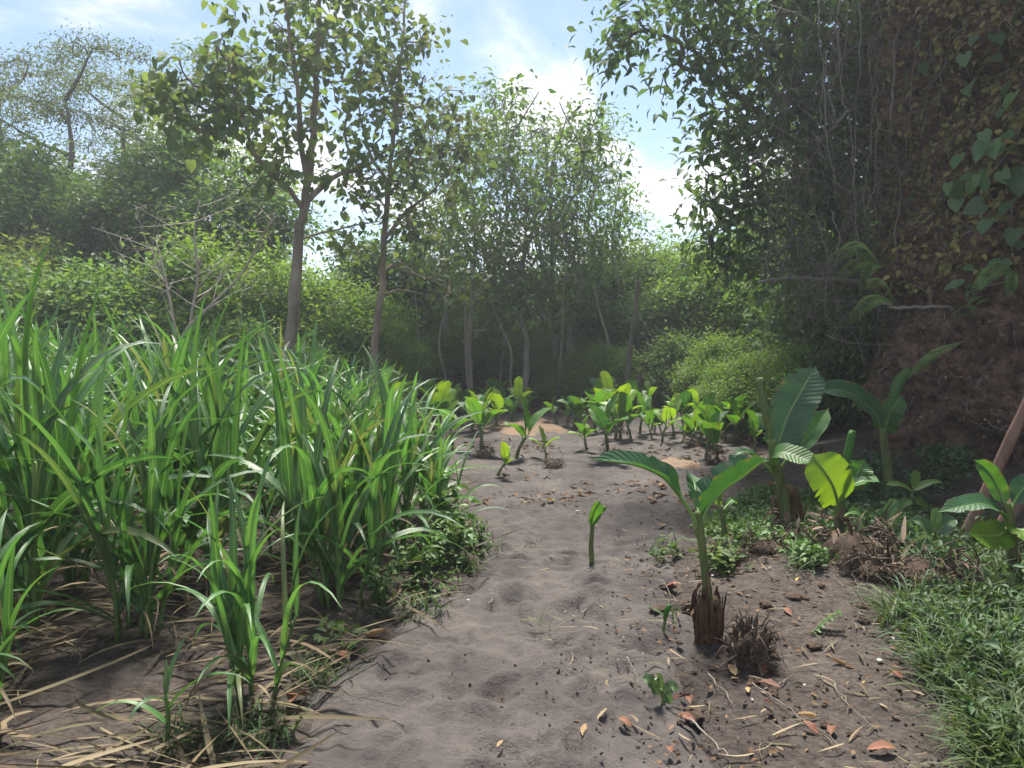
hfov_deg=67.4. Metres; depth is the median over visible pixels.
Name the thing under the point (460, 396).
banana plant
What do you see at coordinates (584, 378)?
shrub
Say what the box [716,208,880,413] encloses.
shrub
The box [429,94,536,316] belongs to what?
slender tree
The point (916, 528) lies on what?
weed
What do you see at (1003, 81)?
cliff crumbs
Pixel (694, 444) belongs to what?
banana stump
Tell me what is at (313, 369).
fodder grass
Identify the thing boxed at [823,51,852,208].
hanging root
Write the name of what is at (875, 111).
hanging root
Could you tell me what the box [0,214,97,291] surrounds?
shrub
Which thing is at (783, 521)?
banana stump
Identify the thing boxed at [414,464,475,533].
weed
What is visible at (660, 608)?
earth clod
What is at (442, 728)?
sand path
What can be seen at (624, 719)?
fallen leaf
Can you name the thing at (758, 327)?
shrub
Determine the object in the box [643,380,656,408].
banana plant
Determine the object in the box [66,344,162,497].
fodder grass
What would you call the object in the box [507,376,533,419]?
banana plant
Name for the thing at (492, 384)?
banana plant
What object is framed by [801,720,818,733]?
fallen leaf
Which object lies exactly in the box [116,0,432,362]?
broadleaf tree
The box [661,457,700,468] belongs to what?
clay ground
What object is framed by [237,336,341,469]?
fodder grass
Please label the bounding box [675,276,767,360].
shrub
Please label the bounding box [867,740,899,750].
fallen leaf
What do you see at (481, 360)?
shrub
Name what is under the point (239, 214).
leafy tree
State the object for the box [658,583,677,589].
earth clod
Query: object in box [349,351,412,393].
shrub
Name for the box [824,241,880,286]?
fern
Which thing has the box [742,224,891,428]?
shrub
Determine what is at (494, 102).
slender tree
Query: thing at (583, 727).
fallen leaf
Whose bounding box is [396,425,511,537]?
fodder grass
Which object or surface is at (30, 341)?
fodder grass
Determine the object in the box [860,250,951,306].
creeper
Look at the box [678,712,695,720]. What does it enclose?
fallen leaf
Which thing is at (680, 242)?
shrub
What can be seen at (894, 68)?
hanging root
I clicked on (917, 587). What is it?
weed
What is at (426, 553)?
weed
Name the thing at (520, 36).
sky
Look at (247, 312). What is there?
shrub
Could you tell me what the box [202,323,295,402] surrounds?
fodder grass
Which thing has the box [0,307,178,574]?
fodder grass
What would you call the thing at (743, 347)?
shrub
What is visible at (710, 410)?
banana plant
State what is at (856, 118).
hanging root
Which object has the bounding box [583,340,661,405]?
shrub
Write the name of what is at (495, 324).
sapling
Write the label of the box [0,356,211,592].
fodder grass
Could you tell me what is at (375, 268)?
shrub
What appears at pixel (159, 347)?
fodder grass
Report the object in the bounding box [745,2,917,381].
cliff undergrowth
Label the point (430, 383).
banana plant
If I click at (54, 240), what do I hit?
leafy tree
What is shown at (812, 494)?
weed
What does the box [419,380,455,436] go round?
banana plant
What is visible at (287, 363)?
fodder grass
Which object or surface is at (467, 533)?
weed
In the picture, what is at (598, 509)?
banana plant
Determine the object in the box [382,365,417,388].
banana plant
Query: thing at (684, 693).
earth clod
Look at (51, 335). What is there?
fodder grass
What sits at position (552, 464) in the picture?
banana stump
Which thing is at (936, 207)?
cliff rootlets
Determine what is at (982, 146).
creeper
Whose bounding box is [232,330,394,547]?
fodder grass
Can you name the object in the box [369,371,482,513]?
fodder grass
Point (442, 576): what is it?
ground cover
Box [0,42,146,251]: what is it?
feathery tree
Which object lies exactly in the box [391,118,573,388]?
slender tree
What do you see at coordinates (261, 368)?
fodder grass
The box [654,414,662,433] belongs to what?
banana plant
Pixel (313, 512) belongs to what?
fodder grass
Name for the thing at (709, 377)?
shrub
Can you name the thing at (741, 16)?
overhanging tree
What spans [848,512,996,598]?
banana stump
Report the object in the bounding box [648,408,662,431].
banana plant
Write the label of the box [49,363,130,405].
fodder grass
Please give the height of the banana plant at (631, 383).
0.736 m
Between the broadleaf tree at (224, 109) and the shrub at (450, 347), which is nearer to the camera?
the broadleaf tree at (224, 109)
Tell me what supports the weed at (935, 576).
on the ground at (116, 680)
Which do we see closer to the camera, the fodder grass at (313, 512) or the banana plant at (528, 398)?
the fodder grass at (313, 512)
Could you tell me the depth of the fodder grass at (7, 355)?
5.57 m
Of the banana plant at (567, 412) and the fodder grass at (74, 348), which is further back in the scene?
the banana plant at (567, 412)
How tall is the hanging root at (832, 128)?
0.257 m
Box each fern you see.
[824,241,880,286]
[848,278,895,323]
[908,342,961,377]
[950,305,978,318]
[971,262,1018,297]
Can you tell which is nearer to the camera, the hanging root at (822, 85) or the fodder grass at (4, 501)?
the fodder grass at (4, 501)
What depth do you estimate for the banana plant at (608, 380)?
14.80 m
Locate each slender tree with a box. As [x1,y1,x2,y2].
[370,129,488,330]
[380,71,543,377]
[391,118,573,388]
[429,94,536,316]
[447,68,621,407]
[449,55,563,372]
[462,92,651,390]
[484,77,640,366]
[490,107,593,366]
[529,134,622,301]
[537,105,638,318]
[564,157,667,309]
[597,195,679,277]
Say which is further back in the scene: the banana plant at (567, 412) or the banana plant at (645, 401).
the banana plant at (567, 412)
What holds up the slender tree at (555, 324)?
on the ground at (116, 680)
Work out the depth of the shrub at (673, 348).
16.75 m
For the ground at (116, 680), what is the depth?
3.56 m
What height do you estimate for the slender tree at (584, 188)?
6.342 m
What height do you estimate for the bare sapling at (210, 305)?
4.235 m
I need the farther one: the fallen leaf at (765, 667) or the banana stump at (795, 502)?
the banana stump at (795, 502)
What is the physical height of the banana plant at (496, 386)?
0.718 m
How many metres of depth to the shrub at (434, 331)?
20.75 m
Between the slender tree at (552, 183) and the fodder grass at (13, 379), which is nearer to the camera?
the fodder grass at (13, 379)
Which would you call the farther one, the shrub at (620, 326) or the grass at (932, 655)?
the shrub at (620, 326)
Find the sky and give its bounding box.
[0,0,861,311]
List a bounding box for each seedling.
[642,673,677,704]
[810,609,841,634]
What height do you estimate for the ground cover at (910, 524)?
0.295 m
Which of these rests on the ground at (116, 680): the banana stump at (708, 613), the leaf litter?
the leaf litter
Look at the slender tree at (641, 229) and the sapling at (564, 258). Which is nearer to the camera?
the sapling at (564, 258)
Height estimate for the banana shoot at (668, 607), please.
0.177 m
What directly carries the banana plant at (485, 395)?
on the clay ground at (544, 424)
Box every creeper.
[837,324,880,428]
[858,18,967,117]
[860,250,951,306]
[942,89,1022,239]
[944,264,1013,304]
[956,0,1023,97]
[962,164,1023,278]
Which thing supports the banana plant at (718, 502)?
on the sand path
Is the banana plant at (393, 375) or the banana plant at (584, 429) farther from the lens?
the banana plant at (393, 375)
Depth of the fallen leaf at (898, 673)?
3.41 m
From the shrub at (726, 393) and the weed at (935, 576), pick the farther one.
the shrub at (726, 393)
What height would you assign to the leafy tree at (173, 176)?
7.307 m
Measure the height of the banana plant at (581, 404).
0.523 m
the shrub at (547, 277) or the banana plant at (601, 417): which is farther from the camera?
the shrub at (547, 277)
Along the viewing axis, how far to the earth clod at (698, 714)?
3.08 m
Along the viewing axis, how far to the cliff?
7.57 m
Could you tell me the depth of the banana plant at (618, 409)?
11.69 m
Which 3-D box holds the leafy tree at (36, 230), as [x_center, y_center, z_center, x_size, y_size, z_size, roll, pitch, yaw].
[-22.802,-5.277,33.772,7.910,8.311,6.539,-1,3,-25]
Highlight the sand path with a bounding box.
[262,411,764,767]
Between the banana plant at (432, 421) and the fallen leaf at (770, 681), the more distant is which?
the banana plant at (432, 421)
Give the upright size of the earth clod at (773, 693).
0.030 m
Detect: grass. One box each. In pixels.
[0,237,227,634]
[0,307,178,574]
[0,309,144,533]
[0,345,275,662]
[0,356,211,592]
[0,360,66,580]
[0,500,81,722]
[2,312,114,527]
[3,315,48,381]
[4,349,67,489]
[7,302,22,340]
[8,313,99,373]
[8,321,109,405]
[17,324,56,359]
[29,319,138,376]
[37,312,168,453]
[40,328,92,370]
[43,278,272,517]
[46,336,127,378]
[47,294,348,580]
[47,344,127,397]
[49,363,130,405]
[62,348,147,517]
[65,351,156,481]
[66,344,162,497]
[68,295,297,538]
[71,304,169,396]
[71,319,169,391]
[89,330,154,381]
[91,336,204,478]
[99,300,266,450]
[104,322,290,529]
[122,432,341,732]
[127,335,285,489]
[128,327,205,371]
[132,333,260,388]
[135,526,836,767]
[145,307,279,403]
[164,333,468,610]
[178,358,378,564]
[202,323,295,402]
[202,334,359,505]
[211,301,394,428]
[224,343,280,491]
[225,326,337,464]
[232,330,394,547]
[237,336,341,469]
[247,318,451,498]
[273,336,341,374]
[274,333,351,380]
[275,350,426,468]
[278,344,451,586]
[288,355,444,495]
[294,344,369,400]
[322,379,497,547]
[340,367,390,419]
[351,359,432,439]
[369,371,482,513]
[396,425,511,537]
[840,521,1023,767]
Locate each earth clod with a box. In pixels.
[648,605,665,613]
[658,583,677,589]
[677,721,684,725]
[680,691,689,696]
[681,600,690,608]
[683,706,704,721]
[694,572,712,579]
[746,677,760,684]
[759,601,773,608]
[767,690,778,697]
[784,593,809,600]
[806,641,822,650]
[820,722,832,728]
[855,602,870,608]
[857,618,869,624]
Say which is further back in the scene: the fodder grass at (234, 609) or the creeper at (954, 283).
the creeper at (954, 283)
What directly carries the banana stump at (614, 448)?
on the ground at (116, 680)
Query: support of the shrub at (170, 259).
on the ground at (116, 680)
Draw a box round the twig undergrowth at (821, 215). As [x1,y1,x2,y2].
[693,0,948,404]
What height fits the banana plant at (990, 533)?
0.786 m
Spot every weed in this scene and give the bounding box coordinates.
[360,555,406,605]
[389,524,445,583]
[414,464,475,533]
[416,513,460,557]
[424,496,480,556]
[472,515,491,550]
[806,486,819,502]
[852,484,871,501]
[886,526,920,557]
[904,571,927,604]
[925,604,956,640]
[926,561,967,608]
[928,539,980,578]
[933,638,980,693]
[936,585,983,623]
[953,617,1013,668]
[953,672,1000,718]
[959,510,1004,551]
[959,695,1023,748]
[978,566,1023,617]
[978,603,1023,642]
[983,639,1023,706]
[985,634,1023,679]
[1011,564,1023,614]
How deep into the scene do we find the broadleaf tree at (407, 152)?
14.41 m
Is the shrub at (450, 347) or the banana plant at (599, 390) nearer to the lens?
the banana plant at (599, 390)
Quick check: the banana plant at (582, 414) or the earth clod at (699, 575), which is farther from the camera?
the banana plant at (582, 414)
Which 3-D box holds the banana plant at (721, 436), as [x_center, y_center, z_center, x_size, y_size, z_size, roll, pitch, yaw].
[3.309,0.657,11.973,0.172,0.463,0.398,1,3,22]
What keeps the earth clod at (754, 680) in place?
on the ground at (116, 680)
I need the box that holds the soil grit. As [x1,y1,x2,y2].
[368,441,960,767]
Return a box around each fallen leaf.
[287,691,305,701]
[331,650,349,661]
[363,628,388,635]
[580,724,586,734]
[616,715,630,725]
[666,745,672,751]
[667,581,681,585]
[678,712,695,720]
[686,694,692,703]
[728,664,736,674]
[759,678,779,686]
[762,664,778,671]
[783,607,791,614]
[798,711,819,716]
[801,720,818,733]
[827,725,835,735]
[831,657,850,663]
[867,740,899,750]
[892,669,902,677]
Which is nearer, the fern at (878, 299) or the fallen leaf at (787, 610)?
the fallen leaf at (787, 610)
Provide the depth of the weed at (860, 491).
6.82 m
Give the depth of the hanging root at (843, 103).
7.89 m
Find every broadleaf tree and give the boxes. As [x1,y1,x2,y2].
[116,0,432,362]
[318,0,497,415]
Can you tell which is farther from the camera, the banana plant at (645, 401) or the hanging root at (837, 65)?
the banana plant at (645, 401)
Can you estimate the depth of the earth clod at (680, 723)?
3.00 m
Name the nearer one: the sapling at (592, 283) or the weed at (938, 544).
the weed at (938, 544)
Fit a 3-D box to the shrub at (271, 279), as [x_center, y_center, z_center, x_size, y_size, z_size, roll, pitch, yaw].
[-5.267,-1.293,17.441,4.072,4.365,4.053,1,3,16]
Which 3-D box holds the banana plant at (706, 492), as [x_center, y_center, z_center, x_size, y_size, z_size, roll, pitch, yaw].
[0.840,0.781,3.818,0.899,0.932,0.412,-3,4,-42]
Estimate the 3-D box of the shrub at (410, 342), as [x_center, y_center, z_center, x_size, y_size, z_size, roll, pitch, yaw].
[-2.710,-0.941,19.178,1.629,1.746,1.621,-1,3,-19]
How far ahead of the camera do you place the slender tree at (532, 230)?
17.12 m
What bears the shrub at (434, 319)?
on the ground at (116, 680)
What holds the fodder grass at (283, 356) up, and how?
on the ground at (116, 680)
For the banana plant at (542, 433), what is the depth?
9.53 m
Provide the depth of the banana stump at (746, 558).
4.93 m
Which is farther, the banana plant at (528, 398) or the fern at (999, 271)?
the banana plant at (528, 398)
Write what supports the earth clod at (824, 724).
on the ground at (116, 680)
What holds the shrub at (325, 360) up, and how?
on the ground at (116, 680)
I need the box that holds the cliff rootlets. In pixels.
[853,0,1023,462]
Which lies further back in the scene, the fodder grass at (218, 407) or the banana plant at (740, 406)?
the banana plant at (740, 406)
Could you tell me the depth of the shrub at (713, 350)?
15.37 m
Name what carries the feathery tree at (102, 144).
on the ground at (116, 680)
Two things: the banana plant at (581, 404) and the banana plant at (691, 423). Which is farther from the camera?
the banana plant at (581, 404)
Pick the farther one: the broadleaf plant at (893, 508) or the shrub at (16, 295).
the shrub at (16, 295)
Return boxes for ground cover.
[297,534,753,660]
[388,526,491,605]
[688,480,863,568]
[811,442,990,522]
[814,486,1023,763]
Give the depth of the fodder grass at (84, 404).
6.14 m
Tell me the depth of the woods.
48.44 m
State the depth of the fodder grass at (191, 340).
8.38 m
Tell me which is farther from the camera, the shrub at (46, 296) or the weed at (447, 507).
the shrub at (46, 296)
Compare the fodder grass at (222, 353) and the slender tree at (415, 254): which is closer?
the fodder grass at (222, 353)
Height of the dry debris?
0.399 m
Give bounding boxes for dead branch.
[758,260,861,284]
[882,284,955,310]
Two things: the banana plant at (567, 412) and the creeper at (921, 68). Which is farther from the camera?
the banana plant at (567, 412)
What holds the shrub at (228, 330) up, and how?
on the ground at (116, 680)
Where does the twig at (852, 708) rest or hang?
on the ground at (116, 680)
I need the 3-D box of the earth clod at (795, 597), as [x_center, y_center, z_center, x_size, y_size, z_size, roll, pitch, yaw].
[1.583,1.187,4.268,0.126,0.049,0.117,-2,3,-29]
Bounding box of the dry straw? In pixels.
[0,465,519,767]
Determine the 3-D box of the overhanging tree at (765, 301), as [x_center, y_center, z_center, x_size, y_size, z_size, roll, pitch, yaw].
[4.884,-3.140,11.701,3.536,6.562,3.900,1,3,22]
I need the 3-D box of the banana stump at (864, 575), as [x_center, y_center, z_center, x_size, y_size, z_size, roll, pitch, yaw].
[2.206,1.102,4.636,0.581,0.389,0.524,-2,4,-36]
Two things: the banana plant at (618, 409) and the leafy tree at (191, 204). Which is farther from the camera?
the leafy tree at (191, 204)
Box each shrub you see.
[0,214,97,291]
[0,238,79,303]
[0,255,145,368]
[13,241,172,369]
[24,269,73,346]
[44,259,182,355]
[60,191,308,339]
[75,277,211,361]
[92,250,234,331]
[106,288,238,369]
[125,239,275,318]
[155,302,301,391]
[177,275,300,347]
[202,230,368,368]
[248,240,419,378]
[273,336,359,389]
[307,272,428,376]
[312,219,436,331]
[327,240,469,356]
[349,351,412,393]
[383,318,438,367]
[387,333,448,397]
[395,253,482,357]
[405,307,463,361]
[409,298,467,367]
[415,327,475,381]
[460,322,515,383]
[500,291,551,323]
[522,260,568,296]
[530,281,604,358]
[534,348,594,405]
[547,247,632,311]
[556,331,638,410]
[570,252,674,351]
[574,288,658,376]
[581,234,673,355]
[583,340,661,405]
[595,271,715,362]
[606,221,697,354]
[613,232,746,343]
[623,346,676,408]
[633,319,713,408]
[641,245,767,354]
[651,224,725,280]
[653,352,705,410]
[664,326,751,395]
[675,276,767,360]
[679,356,741,407]
[696,327,771,382]
[698,341,780,433]
[702,189,876,340]
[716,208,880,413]
[718,327,838,429]
[720,288,810,352]
[722,207,870,247]
[728,330,839,438]
[739,328,874,433]
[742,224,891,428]
[756,316,829,359]
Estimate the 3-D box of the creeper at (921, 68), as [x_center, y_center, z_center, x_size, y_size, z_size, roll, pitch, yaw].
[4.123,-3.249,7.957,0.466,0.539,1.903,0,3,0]
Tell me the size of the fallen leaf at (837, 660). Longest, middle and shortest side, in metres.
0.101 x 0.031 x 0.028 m
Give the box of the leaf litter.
[392,361,1010,767]
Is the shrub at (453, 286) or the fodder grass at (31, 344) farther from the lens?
the shrub at (453, 286)
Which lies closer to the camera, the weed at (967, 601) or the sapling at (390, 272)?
the weed at (967, 601)
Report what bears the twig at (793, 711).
on the ground at (116, 680)
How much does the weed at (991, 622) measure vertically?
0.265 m
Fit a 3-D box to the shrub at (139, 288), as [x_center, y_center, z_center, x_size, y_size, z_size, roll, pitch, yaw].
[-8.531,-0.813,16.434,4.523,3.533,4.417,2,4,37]
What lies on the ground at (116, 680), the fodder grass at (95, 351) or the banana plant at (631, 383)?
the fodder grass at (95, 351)
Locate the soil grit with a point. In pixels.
(693, 744)
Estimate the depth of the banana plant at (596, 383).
15.20 m
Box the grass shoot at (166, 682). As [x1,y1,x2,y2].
[97,635,250,750]
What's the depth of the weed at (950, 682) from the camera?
3.23 m
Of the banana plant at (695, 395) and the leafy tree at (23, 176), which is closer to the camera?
the banana plant at (695, 395)
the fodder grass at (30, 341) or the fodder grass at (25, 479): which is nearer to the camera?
the fodder grass at (25, 479)
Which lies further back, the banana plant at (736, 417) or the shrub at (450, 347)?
the shrub at (450, 347)
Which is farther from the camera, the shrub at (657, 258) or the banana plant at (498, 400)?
the shrub at (657, 258)
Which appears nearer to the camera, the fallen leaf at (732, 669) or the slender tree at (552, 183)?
the fallen leaf at (732, 669)
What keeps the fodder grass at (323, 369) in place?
on the ground at (116, 680)
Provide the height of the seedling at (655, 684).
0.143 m
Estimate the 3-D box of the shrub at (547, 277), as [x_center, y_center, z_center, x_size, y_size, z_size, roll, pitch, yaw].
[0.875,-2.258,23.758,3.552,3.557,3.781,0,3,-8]
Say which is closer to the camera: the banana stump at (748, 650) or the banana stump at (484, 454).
the banana stump at (748, 650)
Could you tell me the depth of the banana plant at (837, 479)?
5.23 m
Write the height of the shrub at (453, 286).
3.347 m
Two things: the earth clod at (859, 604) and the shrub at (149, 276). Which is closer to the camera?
the earth clod at (859, 604)
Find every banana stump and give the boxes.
[469,443,496,458]
[542,454,566,468]
[594,447,620,456]
[683,436,705,447]
[691,586,726,644]
[700,450,728,465]
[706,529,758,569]
[711,608,790,676]
[734,435,753,445]
[736,522,796,557]
[767,502,831,541]
[772,487,807,529]
[794,500,918,569]
[834,539,917,587]
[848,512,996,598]
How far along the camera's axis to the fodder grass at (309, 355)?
10.78 m
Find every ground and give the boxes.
[0,358,1023,767]
[475,418,567,435]
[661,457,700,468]
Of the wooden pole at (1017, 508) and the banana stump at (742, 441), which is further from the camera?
the banana stump at (742, 441)
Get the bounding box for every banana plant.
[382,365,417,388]
[386,367,405,393]
[400,391,416,413]
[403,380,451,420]
[416,399,448,430]
[417,377,435,394]
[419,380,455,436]
[421,385,430,403]
[430,400,471,449]
[449,391,460,413]
[453,387,467,415]
[454,383,469,413]
[457,390,492,431]
[464,387,492,428]
[464,388,483,400]
[465,390,507,449]
[481,382,498,410]
[483,378,508,390]
[484,380,500,394]
[488,407,507,424]
[490,387,513,425]
[492,388,505,396]
[495,441,513,475]
[503,397,518,421]
[504,394,551,458]
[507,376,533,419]
[522,387,537,405]
[528,426,559,461]
[543,395,558,422]
[557,395,588,426]
[561,397,569,425]
[567,415,598,449]
[569,400,584,422]
[576,410,586,422]
[580,389,612,430]
[582,387,616,402]
[585,377,618,394]
[588,394,628,451]
[588,500,606,564]
[590,450,766,614]
[600,370,617,395]
[600,383,636,438]
[600,388,643,440]
[614,391,642,441]
[626,379,636,413]
[632,380,648,412]
[635,391,651,434]
[640,410,660,439]
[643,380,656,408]
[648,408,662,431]
[653,406,681,441]
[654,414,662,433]
[661,392,693,431]
[664,393,678,406]
[667,391,693,425]
[668,399,681,436]
[669,389,698,413]
[673,413,697,442]
[681,409,702,443]
[691,399,703,439]
[696,405,728,460]
[697,392,715,443]
[703,412,720,458]
[705,404,723,449]
[714,404,730,441]
[714,461,766,544]
[715,404,731,441]
[720,424,728,439]
[722,393,751,439]
[726,397,754,443]
[728,367,830,524]
[746,409,762,453]
[805,430,879,537]
[824,367,912,495]
[937,459,1023,584]
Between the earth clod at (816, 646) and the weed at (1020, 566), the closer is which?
the earth clod at (816, 646)
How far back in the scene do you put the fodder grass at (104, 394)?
6.91 m
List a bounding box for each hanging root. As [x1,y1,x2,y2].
[801,109,851,142]
[807,160,829,312]
[816,0,825,190]
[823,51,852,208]
[827,159,883,263]
[830,5,848,141]
[830,210,842,319]
[834,0,855,207]
[853,0,861,264]
[862,46,875,262]
[873,17,881,224]
[876,0,898,301]
[888,27,901,262]
[892,299,904,418]
[905,54,916,274]
[941,230,956,318]
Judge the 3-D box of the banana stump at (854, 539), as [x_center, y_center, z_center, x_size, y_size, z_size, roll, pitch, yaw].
[2.202,1.031,4.934,0.846,0.621,0.794,0,3,-5]
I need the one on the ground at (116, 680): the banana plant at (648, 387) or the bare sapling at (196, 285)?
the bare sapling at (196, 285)
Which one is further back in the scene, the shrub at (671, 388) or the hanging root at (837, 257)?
the shrub at (671, 388)
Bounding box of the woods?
[279,249,661,351]
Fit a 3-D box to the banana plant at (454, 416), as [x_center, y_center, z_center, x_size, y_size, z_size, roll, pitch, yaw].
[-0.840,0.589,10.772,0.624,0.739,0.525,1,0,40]
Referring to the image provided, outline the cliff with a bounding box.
[852,0,1023,467]
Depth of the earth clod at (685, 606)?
4.24 m
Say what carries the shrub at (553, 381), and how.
on the ground at (116, 680)
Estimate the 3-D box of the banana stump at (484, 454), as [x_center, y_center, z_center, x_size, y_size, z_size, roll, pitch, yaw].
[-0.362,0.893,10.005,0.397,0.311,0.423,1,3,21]
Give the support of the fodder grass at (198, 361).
on the ground at (116, 680)
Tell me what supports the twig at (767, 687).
on the ground at (116, 680)
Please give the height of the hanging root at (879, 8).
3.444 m
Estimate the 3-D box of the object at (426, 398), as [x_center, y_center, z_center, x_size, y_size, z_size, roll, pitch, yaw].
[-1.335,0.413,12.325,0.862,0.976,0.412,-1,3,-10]
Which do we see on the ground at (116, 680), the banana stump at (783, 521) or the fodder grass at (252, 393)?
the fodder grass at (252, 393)
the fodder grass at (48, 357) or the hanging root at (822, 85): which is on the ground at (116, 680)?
the fodder grass at (48, 357)
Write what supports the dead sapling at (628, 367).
on the ground at (116, 680)
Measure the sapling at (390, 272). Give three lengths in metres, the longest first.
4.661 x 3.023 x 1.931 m
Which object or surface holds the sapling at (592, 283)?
on the ground at (116, 680)
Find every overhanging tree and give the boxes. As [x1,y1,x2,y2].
[552,0,917,330]
[706,1,889,372]
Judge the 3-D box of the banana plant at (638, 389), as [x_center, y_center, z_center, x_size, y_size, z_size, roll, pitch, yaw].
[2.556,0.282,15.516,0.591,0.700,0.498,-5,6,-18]
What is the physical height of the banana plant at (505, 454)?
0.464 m
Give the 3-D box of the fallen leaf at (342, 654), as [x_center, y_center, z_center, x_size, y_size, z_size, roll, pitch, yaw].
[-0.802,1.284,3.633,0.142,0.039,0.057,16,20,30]
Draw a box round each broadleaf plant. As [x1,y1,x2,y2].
[865,498,916,546]
[887,470,941,522]
[912,508,958,554]
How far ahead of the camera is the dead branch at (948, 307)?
7.42 m
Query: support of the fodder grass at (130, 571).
on the ground at (116, 680)
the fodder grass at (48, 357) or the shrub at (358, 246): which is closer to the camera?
the fodder grass at (48, 357)
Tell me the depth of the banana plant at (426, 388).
14.88 m
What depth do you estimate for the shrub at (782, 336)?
14.41 m
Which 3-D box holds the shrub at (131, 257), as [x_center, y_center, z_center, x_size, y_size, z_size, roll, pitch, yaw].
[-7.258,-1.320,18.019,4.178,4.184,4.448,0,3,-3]
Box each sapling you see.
[92,198,207,338]
[117,179,256,365]
[150,189,283,336]
[355,199,468,393]
[401,188,496,388]
[404,246,496,380]
[427,250,527,408]
[463,251,535,383]
[527,237,635,361]
[527,251,593,392]
[538,211,613,406]
[624,280,638,383]
[635,369,641,413]
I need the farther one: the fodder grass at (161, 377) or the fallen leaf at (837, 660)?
the fodder grass at (161, 377)
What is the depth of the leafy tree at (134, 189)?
21.21 m
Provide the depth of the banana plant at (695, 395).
12.95 m
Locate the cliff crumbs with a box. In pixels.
[853,0,1023,467]
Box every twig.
[689,718,731,756]
[708,673,735,705]
[752,682,848,753]
[763,675,791,689]
[834,683,885,736]
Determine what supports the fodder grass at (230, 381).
on the ground at (116, 680)
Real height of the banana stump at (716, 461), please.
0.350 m
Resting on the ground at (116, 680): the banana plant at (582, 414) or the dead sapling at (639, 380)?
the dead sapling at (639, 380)
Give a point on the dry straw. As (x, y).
(184, 761)
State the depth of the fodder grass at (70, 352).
8.41 m
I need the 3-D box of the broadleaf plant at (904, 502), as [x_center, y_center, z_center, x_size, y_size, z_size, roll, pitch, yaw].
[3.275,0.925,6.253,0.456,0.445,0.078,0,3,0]
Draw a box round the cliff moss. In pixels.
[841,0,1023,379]
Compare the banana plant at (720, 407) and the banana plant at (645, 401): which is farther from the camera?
the banana plant at (645, 401)
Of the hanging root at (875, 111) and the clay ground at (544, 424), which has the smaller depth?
the hanging root at (875, 111)
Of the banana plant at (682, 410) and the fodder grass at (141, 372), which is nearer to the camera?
the fodder grass at (141, 372)
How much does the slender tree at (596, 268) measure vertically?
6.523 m
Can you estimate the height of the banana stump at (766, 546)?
0.311 m
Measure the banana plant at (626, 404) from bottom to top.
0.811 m
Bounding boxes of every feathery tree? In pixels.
[0,18,190,261]
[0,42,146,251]
[11,37,222,257]
[56,36,291,214]
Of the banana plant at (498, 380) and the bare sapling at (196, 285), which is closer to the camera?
the bare sapling at (196, 285)
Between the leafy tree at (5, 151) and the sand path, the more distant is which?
the leafy tree at (5, 151)
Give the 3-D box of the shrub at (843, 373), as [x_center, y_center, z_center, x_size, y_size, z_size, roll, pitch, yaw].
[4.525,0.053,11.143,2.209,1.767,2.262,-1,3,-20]
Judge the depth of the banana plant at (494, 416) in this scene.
13.56 m
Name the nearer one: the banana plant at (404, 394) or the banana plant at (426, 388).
the banana plant at (404, 394)
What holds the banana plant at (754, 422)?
on the sand path
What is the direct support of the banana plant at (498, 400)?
on the sand path
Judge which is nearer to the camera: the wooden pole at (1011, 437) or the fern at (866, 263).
the wooden pole at (1011, 437)
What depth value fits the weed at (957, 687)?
3.02 m
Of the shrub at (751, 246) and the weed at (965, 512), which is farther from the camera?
the shrub at (751, 246)
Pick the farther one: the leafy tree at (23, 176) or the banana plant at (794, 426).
the leafy tree at (23, 176)
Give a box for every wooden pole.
[956,398,1023,545]
[985,498,1023,552]
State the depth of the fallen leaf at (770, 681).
3.34 m
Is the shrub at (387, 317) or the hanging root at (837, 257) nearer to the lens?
the hanging root at (837, 257)
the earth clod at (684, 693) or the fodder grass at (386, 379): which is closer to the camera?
the earth clod at (684, 693)
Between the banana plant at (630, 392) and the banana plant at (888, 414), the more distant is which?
the banana plant at (630, 392)
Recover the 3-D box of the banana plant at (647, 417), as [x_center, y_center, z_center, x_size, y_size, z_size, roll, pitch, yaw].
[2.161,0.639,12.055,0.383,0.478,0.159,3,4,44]
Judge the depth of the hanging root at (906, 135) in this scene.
8.22 m
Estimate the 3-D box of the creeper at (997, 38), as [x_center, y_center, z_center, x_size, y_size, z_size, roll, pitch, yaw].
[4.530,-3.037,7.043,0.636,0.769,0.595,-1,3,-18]
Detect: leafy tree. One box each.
[0,108,56,251]
[0,117,147,276]
[7,194,58,254]
[22,164,157,286]
[31,151,123,275]
[59,138,212,278]
[77,93,289,276]
[135,140,346,301]
[154,188,217,225]
[242,242,317,313]
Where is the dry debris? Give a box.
[498,419,1020,767]
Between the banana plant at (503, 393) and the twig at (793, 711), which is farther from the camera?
the banana plant at (503, 393)
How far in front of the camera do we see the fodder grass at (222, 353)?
9.29 m
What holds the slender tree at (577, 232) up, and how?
on the ground at (116, 680)
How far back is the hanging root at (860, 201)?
7.92 m
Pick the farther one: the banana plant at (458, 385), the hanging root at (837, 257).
the banana plant at (458, 385)
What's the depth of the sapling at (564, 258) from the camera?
17.15 m
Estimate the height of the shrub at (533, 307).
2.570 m
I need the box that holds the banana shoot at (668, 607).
[662,604,671,631]
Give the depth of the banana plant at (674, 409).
12.22 m
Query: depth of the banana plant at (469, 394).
16.55 m
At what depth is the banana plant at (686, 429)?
11.48 m
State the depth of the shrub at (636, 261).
20.59 m
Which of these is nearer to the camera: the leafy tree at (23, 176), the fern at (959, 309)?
the fern at (959, 309)
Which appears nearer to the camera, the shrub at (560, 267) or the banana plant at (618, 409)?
the banana plant at (618, 409)

